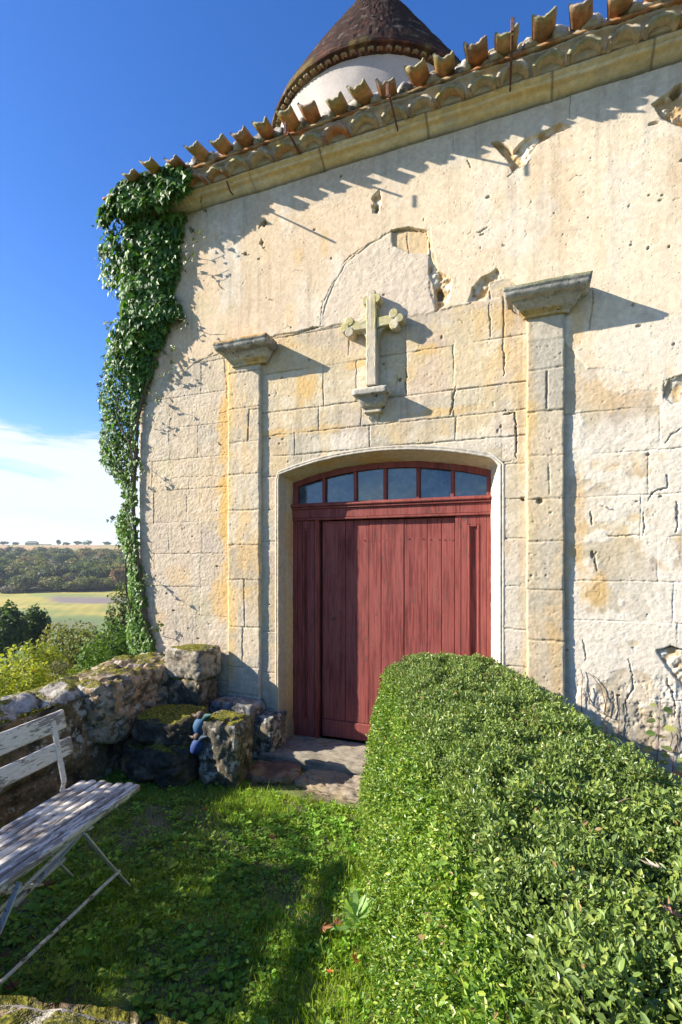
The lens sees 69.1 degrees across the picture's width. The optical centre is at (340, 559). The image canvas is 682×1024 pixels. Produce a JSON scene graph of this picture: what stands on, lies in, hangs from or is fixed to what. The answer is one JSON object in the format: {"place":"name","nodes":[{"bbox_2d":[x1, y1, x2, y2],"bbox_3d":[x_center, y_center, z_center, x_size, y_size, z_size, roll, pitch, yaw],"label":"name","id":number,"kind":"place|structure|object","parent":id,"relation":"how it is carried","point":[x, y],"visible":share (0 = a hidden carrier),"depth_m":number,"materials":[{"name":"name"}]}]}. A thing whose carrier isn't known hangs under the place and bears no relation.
{"place":"outdoors","nodes":[
{"label":"outdoors","id":0,"kind":"place"},
{"bbox_2d":[0,545,400,1023],"bbox_3d":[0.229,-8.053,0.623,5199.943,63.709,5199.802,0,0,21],"label":"ground","id":1,"kind":"structure","parent":0,"point":[90,605],"depth_m":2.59,"materials":[{"name":"green plant"}]},
{"bbox_2d":[0,585,21,592],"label":"wood edge tree","id":2,"kind":"object","parent":1,"relation":"on","point":[8,589],"visible":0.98,"depth_m":314.40,"materials":[{"name":"green plant"}]},
{"bbox_2d":[0,670,23,697],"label":"shrub","id":3,"kind":"object","parent":1,"relation":"on","point":[7,690],"visible":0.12,"depth_m":6.41,"materials":[{"name":"green plant"}]},
{"bbox_2d":[0,599,31,664],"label":"deciduous tree","id":4,"kind":"object","parent":1,"relation":"on","point":[13,626],"visible":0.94,"depth_m":61.58,"materials":[{"name":"green plant"}]},
{"bbox_2d":[10,574,35,592],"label":"wood edge tree","id":5,"kind":"object","parent":1,"relation":"on","point":[23,581],"visible":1,"depth_m":315.15,"materials":[{"name":"green plant"}]},
{"bbox_2d":[0,638,70,695],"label":"shrub","id":6,"kind":"object","parent":1,"relation":"on","point":[40,655],"visible":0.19,"depth_m":9.85,"materials":[{"name":"green plant"}]},
{"bbox_2d":[17,659,56,691],"bbox_3d":[-4.078,2.191,6.594,0.706,1.778,0.620,0,0,-12],"label":"shrub","id":7,"kind":"object","parent":1,"relation":"on","point":[46,679],"visible":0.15,"depth_m":6.51,"materials":[{"name":"green plant"}]},
{"bbox_2d":[21,603,53,654],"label":"deciduous tree","id":8,"kind":"object","parent":1,"relation":"on","point":[38,622],"visible":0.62,"depth_m":65.24,"materials":[{"name":"green plant"}]},
{"bbox_2d":[25,541,51,544],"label":"farmhouse","id":9,"kind":"object","parent":1,"relation":"on","point":[31,543],"visible":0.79,"depth_m":946.00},
{"bbox_2d":[47,560,57,566],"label":"wood edge tree","id":10,"kind":"object","parent":1,"relation":"on","point":[54,562],"visible":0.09,"depth_m":379.17,"materials":[{"name":"green plant"}]},
{"bbox_2d":[50,581,62,591],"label":"wood edge tree","id":11,"kind":"object","parent":1,"relation":"on","point":[56,587],"visible":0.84,"depth_m":318.55,"materials":[{"name":"green plant"}]},
{"bbox_2d":[46,660,77,681],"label":"shrub","id":12,"kind":"object","parent":1,"relation":"on","point":[56,673],"visible":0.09,"depth_m":8.05,"materials":[{"name":"green plant"}]},
{"bbox_2d":[59,667,78,678],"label":"shrub","id":13,"kind":"object","parent":1,"relation":"on","point":[73,670],"visible":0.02,"depth_m":6.21,"materials":[{"name":"green plant"}]},
{"bbox_2d":[63,574,75,590],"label":"wood edge tree","id":14,"kind":"object","parent":1,"relation":"on","point":[70,578],"visible":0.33,"depth_m":327.40,"materials":[{"name":"green plant"}]},
{"bbox_2d":[0,709,139,984],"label":"garden bench","id":15,"kind":"object","parent":1,"relation":"on","point":[65,819],"visible":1,"depth_m":2.29,"materials":[{"name":"white paint"}]},
{"bbox_2d":[0,545,139,589],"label":"woodland","id":16,"kind":"object","parent":1,"relation":"on","point":[89,568],"visible":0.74,"depth_m":366.01,"materials":[{"name":"green plant"}]},
{"bbox_2d":[30,619,120,674],"bbox_3d":[-9.155,4.108,17.217,2.948,4.216,3.027,0,0,21],"label":"shrub","id":17,"kind":"object","parent":1,"relation":"on","point":[69,657],"visible":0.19,"depth_m":16.88,"materials":[{"name":"green plant"}]},
{"bbox_2d":[0,651,164,827],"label":"stone wall","id":18,"kind":"structure","parent":1,"relation":"on","point":[87,759],"depth_m":3.44,"materials":[{"name":"grey stone"}]},
{"bbox_2d":[72,655,168,743],"bbox_3d":[-1.834,1.139,4.125,0.639,0.582,1.024,0,0,21],"label":"boulder","id":19,"kind":"object","parent":18,"relation":"on","point":[119,700],"visible":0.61,"depth_m":3.82,"materials":[{"name":"grey stone"}]},
{"bbox_2d":[83,540,92,544],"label":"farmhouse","id":20,"kind":"object","parent":1,"relation":"on","point":[87,543],"visible":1,"depth_m":954.35,"materials":[{"name":"white"}]},
{"bbox_2d":[0,995,186,1023],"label":"garden wall","id":21,"kind":"structure","parent":1,"relation":"on","point":[18,1009],"depth_m":1.23,"materials":[{"name":"grey stone"}]},
{"bbox_2d":[73,638,116,672],"bbox_3d":[-4.671,2.685,9.471,0.930,2.420,0.825,0,0,-34],"label":"shrub","id":22,"kind":"object","parent":1,"relation":"on","point":[85,660],"visible":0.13,"depth_m":9.43,"materials":[{"name":"green plant"}]},
{"bbox_2d":[92,617,133,663],"bbox_3d":[-5.878,3.252,13.002,1.127,3.478,1.138,0,0,21],"label":"bush","id":23,"kind":"object","parent":1,"relation":"on","point":[116,647],"visible":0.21,"depth_m":12.79,"materials":[{"name":"green plant"}]},
{"bbox_2d":[102,584,133,654],"bbox_3d":[-13.181,5.471,30.002,2.312,8.464,2.018,0,0,-8],"label":"bush","id":24,"kind":"object","parent":1,"relation":"on","point":[123,622],"visible":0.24,"depth_m":29.59,"materials":[{"name":"green plant"}]},
{"bbox_2d":[109,568,127,583],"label":"wood edge tree","id":25,"kind":"object","parent":1,"relation":"on","point":[117,574],"visible":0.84,"depth_m":326.99,"materials":[{"name":"green plant"}]},
{"bbox_2d":[120,737,199,789],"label":"rubble block","id":26,"kind":"structure","parent":1,"relation":"on","point":[162,765],"depth_m":3.61,"materials":[{"name":"grey stone"}]},
{"bbox_2d":[132,704,209,746],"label":"rubble block","id":27,"kind":"structure","parent":26,"relation":"on","point":[168,725],"depth_m":3.69,"materials":[{"name":"grey stone"}]},
{"bbox_2d":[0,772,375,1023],"bbox_3d":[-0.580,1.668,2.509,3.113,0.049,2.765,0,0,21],"label":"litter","id":28,"kind":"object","parent":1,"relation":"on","point":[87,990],"visible":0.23,"depth_m":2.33,"materials":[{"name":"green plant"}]},
{"bbox_2d":[163,676,218,711],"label":"stone block","id":29,"kind":"structure","parent":1,"relation":"on","point":[191,692],"depth_m":4.22,"materials":[{"name":"grey stone"}]},
{"bbox_2d":[165,644,220,681],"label":"stone block","id":30,"kind":"structure","parent":29,"relation":"on","point":[198,662],"depth_m":4.25,"materials":[{"name":"beige stone"}]},
{"bbox_2d":[0,770,387,1023],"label":"ground weeds","id":31,"kind":"object","parent":1,"relation":"on","point":[161,973],"visible":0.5,"depth_m":2.29,"materials":[{"name":"green plant"}]},
{"bbox_2d":[0,949,9,956],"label":"dead leaf","id":32,"kind":"object","parent":31,"relation":"on","point":[5,953],"visible":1,"depth_m":2.04,"materials":[{"name":"brown plant"}]},
{"bbox_2d":[3,978,22,989],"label":"dead leaf","id":33,"kind":"object","parent":31,"relation":"on","point":[11,985],"visible":0.95,"depth_m":1.89,"materials":[{"name":"brown plant"}]},
{"bbox_2d":[42,878,52,884],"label":"dead leaf","id":34,"kind":"object","parent":31,"relation":"on","point":[46,883],"visible":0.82,"depth_m":2.48,"materials":[{"name":"brown plant"}]},
{"bbox_2d":[320,919,332,932],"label":"dead leaf","id":35,"kind":"object","parent":31,"relation":"on","point":[324,926],"visible":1,"depth_m":2.18,"materials":[{"name":"brown plant"}]},
{"bbox_2d":[333,915,342,924],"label":"dead leaf","id":36,"kind":"object","parent":31,"relation":"on","point":[336,921],"visible":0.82,"depth_m":2.21,"materials":[{"name":"brown plant"}]},
{"bbox_2d":[351,946,360,965],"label":"dead leaf","id":37,"kind":"object","parent":31,"relation":"on","point":[355,959],"visible":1,"depth_m":2.00,"materials":[{"name":"brown plant"}]},
{"bbox_2d":[198,710,252,789],"bbox_3d":[-0.866,1.430,3.749,0.355,0.520,0.341,0,0,21],"label":"stone stump","id":38,"kind":"object","parent":1,"relation":"on","point":[225,757],"visible":0.93,"depth_m":3.62,"materials":[{"name":"grey stone"}]},
{"bbox_2d":[188,733,206,754],"bbox_3d":[-1.043,1.348,3.649,0.146,0.153,0.106,0,0,21],"label":"ornament","id":39,"kind":"object","parent":38,"relation":"on","point":[196,745],"visible":0.99,"depth_m":3.62,"materials":[{"name":"blue ceramic"}]},
{"bbox_2d":[191,711,211,734],"bbox_3d":[-1.027,1.209,3.688,0.167,0.176,0.121,0,0,21],"label":"ornament","id":40,"kind":"object","parent":38,"relation":"on","point":[201,716],"visible":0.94,"depth_m":3.65,"materials":[{"name":"blue ceramic"}]},
{"bbox_2d":[245,760,301,784],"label":"paving slab","id":41,"kind":"structure","parent":1,"relation":"on","point":[285,772],"depth_m":3.78,"materials":[{"name":"stone"}]},
{"bbox_2d":[258,734,368,776],"bbox_3d":[0.271,1.635,4.004,1.958,0.116,0.531,0,0,21],"label":"threshold","id":42,"kind":"object","parent":1,"relation":"on","point":[310,753],"visible":0.33,"depth_m":4.06,"materials":[{"name":"stone"}]},
{"bbox_2d":[294,769,362,802],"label":"paving slab","id":43,"kind":"structure","parent":1,"relation":"on","point":[335,784],"depth_m":3.62,"materials":[{"name":"stone"}]},
{"bbox_2d":[331,887,377,935],"bbox_3d":[0.064,1.571,2.185,0.204,0.178,0.226,0,0,21],"label":"wild rosette","id":44,"kind":"object","parent":1,"relation":"on","point":[355,910],"visible":1,"depth_m":2.19,"materials":[{"name":"green plant"}]},
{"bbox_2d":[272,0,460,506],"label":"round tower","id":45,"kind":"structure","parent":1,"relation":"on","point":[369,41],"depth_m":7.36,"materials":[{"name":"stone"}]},
{"bbox_2d":[102,0,681,785],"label":"stone chapel","id":46,"kind":"structure","parent":1,"relation":"on","point":[426,354],"depth_m":3.83,"materials":[{"name":"beige stone"}]},
{"bbox_2d":[91,161,206,655],"bbox_3d":[-2.080,-1.281,4.890,1.956,4.531,0.614,0,0,41],"label":"ivy","id":47,"kind":"object","parent":46,"relation":"attached to","point":[147,258],"visible":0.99,"depth_m":4.70,"materials":[{"name":"green plant"}]},
{"bbox_2d":[291,461,490,741],"bbox_3d":[0.377,0.370,4.211,1.750,2.440,0.134,0,0,21],"label":"door","id":48,"kind":"structure","parent":46,"relation":"in","point":[368,595],"depth_m":4.24,"materials":[{"name":"red paint"}]},
{"bbox_2d":[580,669,679,751],"bbox_3d":[1.922,1.001,3.310,0.584,0.498,0.007,0,0,21],"label":"dead creeper","id":49,"kind":"object","parent":46,"relation":"attached to","point":[611,709],"visible":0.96,"depth_m":3.36,"materials":[{"name":"brown plant"}]},
{"bbox_2d":[356,651,681,1023],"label":"hedge","id":50,"kind":"object","parent":1,"relation":"on","point":[517,827],"visible":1,"depth_m":1.34,"materials":[{"name":"green plant"}]},
{"bbox_2d":[640,858,661,867],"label":"dead leaf","id":51,"kind":"object","parent":50,"relation":"on","point":[650,863],"visible":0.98,"depth_m":1.08,"materials":[{"name":"beige plant"}]},
{"bbox_2d":[660,897,681,916],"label":"dead leaf","id":52,"kind":"object","parent":50,"relation":"on","point":[671,911],"visible":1,"depth_m":0.94,"materials":[{"name":"brown plant"}]},
{"bbox_2d":[673,770,681,776],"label":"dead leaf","id":53,"kind":"object","parent":50,"relation":"on","point":[678,773],"visible":0.76,"depth_m":3.14,"materials":[{"name":"brown plant"}]},
{"bbox_2d":[598,721,615,737],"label":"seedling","id":54,"kind":"object","parent":1,"relation":"on","point":[613,735],"visible":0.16,"depth_m":3.25,"materials":[{"name":"green plant"}]},
{"bbox_2d":[642,699,676,776],"bbox_3d":[1.969,1.258,3.075,0.194,0.785,0.178,0,0,21],"label":"seedling","id":55,"kind":"object","parent":1,"relation":"on","point":[668,728],"visible":0.59,"depth_m":3.07,"materials":[{"name":"green plant"}]},
{"bbox_2d":[659,746,681,790],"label":"seedling","id":56,"kind":"object","parent":1,"relation":"on","point":[666,762],"visible":0.36,"depth_m":3.00,"materials":[{"name":"green plant"}]},
{"bbox_2d":[0,0,641,544],"label":"sky","id":57,"kind":"structure","parent":0,"point":[90,90],"materials":[{"name":"blue"}]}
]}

